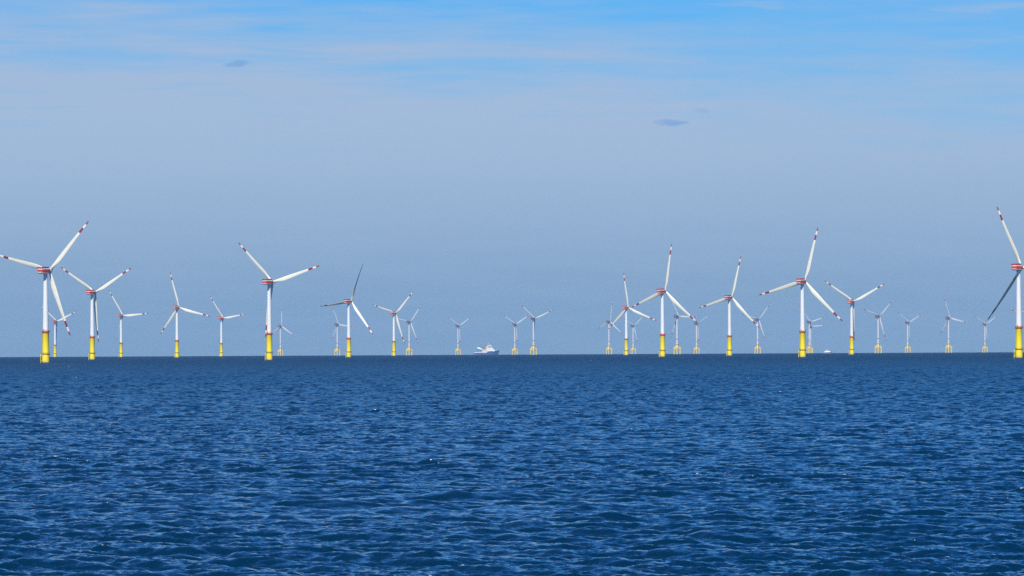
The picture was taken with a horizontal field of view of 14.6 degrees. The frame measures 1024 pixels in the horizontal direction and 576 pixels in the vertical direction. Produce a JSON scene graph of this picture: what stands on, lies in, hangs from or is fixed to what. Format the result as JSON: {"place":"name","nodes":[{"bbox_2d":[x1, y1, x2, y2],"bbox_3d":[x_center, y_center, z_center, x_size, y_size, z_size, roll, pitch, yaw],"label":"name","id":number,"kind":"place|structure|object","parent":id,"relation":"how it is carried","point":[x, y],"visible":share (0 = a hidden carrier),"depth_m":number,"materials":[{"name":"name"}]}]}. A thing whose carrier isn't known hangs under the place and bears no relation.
{"place":"outdoors","nodes":[
{"label":"outdoors","id":0,"kind":"place"},
{"bbox_2d":[0,352,1023,575],"bbox_3d":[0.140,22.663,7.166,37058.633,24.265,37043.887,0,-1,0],"label":"sea","id":1,"kind":"structure","parent":0,"point":[826,464],"depth_m":369.00,"materials":[{"name":"blue liquid"}]},
{"bbox_2d":[0,221,88,362],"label":"wind turbine","id":2,"kind":"object","parent":1,"relation":"in","point":[44,355],"visible":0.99,"depth_m":3683.63,"materials":[{"name":"metal"}]},
{"bbox_2d":[48,312,74,356],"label":"wind turbine","id":3,"kind":"object","parent":1,"relation":"in","point":[54,321],"visible":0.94,"depth_m":9535.50,"materials":[{"name":"metal"}]},
{"bbox_2d":[61,267,130,359],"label":"wind turbine","id":4,"kind":"object","parent":1,"relation":"in","point":[92,293],"visible":0.98,"depth_m":5043.67,"materials":[{"name":"metal"}]},
{"bbox_2d":[109,291,147,356],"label":"wind turbine","id":5,"kind":"object","parent":1,"relation":"in","point":[121,315],"visible":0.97,"depth_m":8168.52,"materials":[{"name":"metal"}]},
{"bbox_2d":[160,273,209,357],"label":"wind turbine","id":6,"kind":"object","parent":1,"relation":"in","point":[176,353],"visible":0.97,"depth_m":6792.10,"materials":[{"name":"metal"}]},
{"bbox_2d":[210,296,243,355],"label":"wind turbine","id":7,"kind":"object","parent":1,"relation":"in","point":[221,318],"visible":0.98,"depth_m":8874.06,"materials":[{"name":"metal"}]},
{"bbox_2d":[238,242,318,359],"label":"wind turbine","id":8,"kind":"object","parent":1,"relation":"in","point":[269,282],"visible":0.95,"depth_m":4352.05,"materials":[{"name":"metal"}]},
{"bbox_2d":[272,309,295,355],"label":"wind turbine","id":9,"kind":"object","parent":1,"relation":"in","point":[280,350],"visible":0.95,"depth_m":12177.89,"materials":[{"name":"metal"}]},
{"bbox_2d":[331,306,353,355],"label":"wind turbine","id":10,"kind":"object","parent":1,"relation":"in","point":[337,349],"visible":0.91,"depth_m":11587.02,"materials":[{"name":"metal"}]},
{"bbox_2d":[321,265,372,356],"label":"wind turbine","id":11,"kind":"object","parent":1,"relation":"in","point":[348,302],"visible":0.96,"depth_m":6072.76,"materials":[{"name":"metal"}]},
{"bbox_2d":[374,292,412,355],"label":"wind turbine","id":12,"kind":"object","parent":1,"relation":"in","point":[393,341],"visible":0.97,"depth_m":7974.35,"materials":[{"name":"metal"}]},
{"bbox_2d":[395,306,420,354],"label":"wind turbine","id":13,"kind":"object","parent":1,"relation":"in","point":[409,349],"visible":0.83,"depth_m":10814.40,"materials":[{"name":"metal"}]},
{"bbox_2d":[450,316,471,354],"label":"wind turbine","id":14,"kind":"object","parent":1,"relation":"in","point":[458,336],"visible":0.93,"depth_m":12346.38,"materials":[{"name":"metal"}]},
{"bbox_2d":[474,344,499,354],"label":"supply ship","id":15,"kind":"object","parent":1,"relation":"on","point":[490,350],"visible":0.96,"depth_m":9294.05,"materials":[{"name":"blue paint"}]},
{"bbox_2d":[502,314,529,354],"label":"wind turbine","id":16,"kind":"object","parent":1,"relation":"in","point":[515,349],"visible":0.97,"depth_m":11847.70,"materials":[{"name":"metal"}]},
{"bbox_2d":[521,305,551,354],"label":"wind turbine","id":17,"kind":"object","parent":1,"relation":"in","point":[533,347],"visible":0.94,"depth_m":9947.61,"materials":[{"name":"metal"}]},
{"bbox_2d":[597,305,620,353],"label":"wind turbine","id":18,"kind":"object","parent":1,"relation":"in","point":[608,348],"visible":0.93,"depth_m":11074.41,"materials":[{"name":"metal"}]},
{"bbox_2d":[608,273,656,354],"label":"wind turbine","id":19,"kind":"object","parent":1,"relation":"in","point":[627,307],"visible":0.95,"depth_m":7145.08,"materials":[{"name":"metal"}]},
{"bbox_2d":[624,314,644,353],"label":"wind turbine","id":20,"kind":"object","parent":1,"relation":"in","point":[633,346],"visible":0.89,"depth_m":12691.89,"materials":[{"name":"metal"}]},
{"bbox_2d":[632,244,697,356],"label":"wind turbine","id":21,"kind":"object","parent":1,"relation":"in","point":[661,292],"visible":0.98,"depth_m":5182.35,"materials":[{"name":"metal"}]},
{"bbox_2d":[671,302,694,353],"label":"wind turbine","id":22,"kind":"object","parent":1,"relation":"in","point":[677,346],"visible":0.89,"depth_m":9489.82,"materials":[{"name":"metal"}]},
{"bbox_2d":[694,314,710,353],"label":"wind turbine","id":23,"kind":"object","parent":1,"relation":"in","point":[696,348],"visible":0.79,"depth_m":11785.50,"materials":[{"name":"metal"}]},
{"bbox_2d":[699,257,758,355],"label":"wind turbine","id":24,"kind":"object","parent":1,"relation":"in","point":[729,335],"visible":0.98,"depth_m":5829.44,"materials":[{"name":"metal"}]},
{"bbox_2d":[743,304,769,353],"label":"wind turbine","id":25,"kind":"object","parent":1,"relation":"in","point":[757,347],"visible":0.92,"depth_m":10587.92,"materials":[{"name":"metal"}]},
{"bbox_2d":[760,228,841,356],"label":"wind turbine","id":26,"kind":"object","parent":1,"relation":"in","point":[802,282],"visible":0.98,"depth_m":4479.56,"materials":[{"name":"metal"}]},
{"bbox_2d":[805,314,823,352],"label":"wind turbine","id":27,"kind":"object","parent":1,"relation":"in","point":[809,347],"visible":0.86,"depth_m":11436.14,"materials":[{"name":"metal"}]},
{"bbox_2d":[805,315,823,352],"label":"wind turbine","id":28,"kind":"object","parent":1,"relation":"in","point":[810,334],"visible":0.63,"depth_m":13359.82,"materials":[{"name":"metal"}]},
{"bbox_2d":[825,281,883,354],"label":"wind turbine","id":29,"kind":"object","parent":1,"relation":"in","point":[851,336],"visible":0.98,"depth_m":6415.88,"materials":[{"name":"metal"}]},
{"bbox_2d":[862,299,893,352],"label":"wind turbine","id":30,"kind":"object","parent":1,"relation":"in","point":[878,346],"visible":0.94,"depth_m":9727.44,"materials":[{"name":"metal"}]},
{"bbox_2d":[898,312,922,352],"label":"wind turbine","id":31,"kind":"object","parent":1,"relation":"in","point":[907,322],"visible":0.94,"depth_m":11839.95,"materials":[{"name":"metal"}]},
{"bbox_2d":[940,297,967,352],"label":"wind turbine","id":32,"kind":"object","parent":1,"relation":"in","point":[948,346],"visible":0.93,"depth_m":10356.48,"materials":[{"name":"metal"}]},
{"bbox_2d":[974,315,997,351],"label":"wind turbine","id":33,"kind":"object","parent":1,"relation":"in","point":[984,347],"visible":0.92,"depth_m":12729.03,"materials":[{"name":"metal"}]},
{"bbox_2d":[988,207,1023,357],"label":"wind turbine","id":34,"kind":"object","parent":1,"relation":"in","point":[1018,267],"visible":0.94,"depth_m":3743.73,"materials":[{"name":"metal"}]},
{"bbox_2d":[0,0,1023,356],"label":"sky","id":35,"kind":"structure","parent":0,"point":[483,160],"materials":[{"name":"blue"}]}
]}

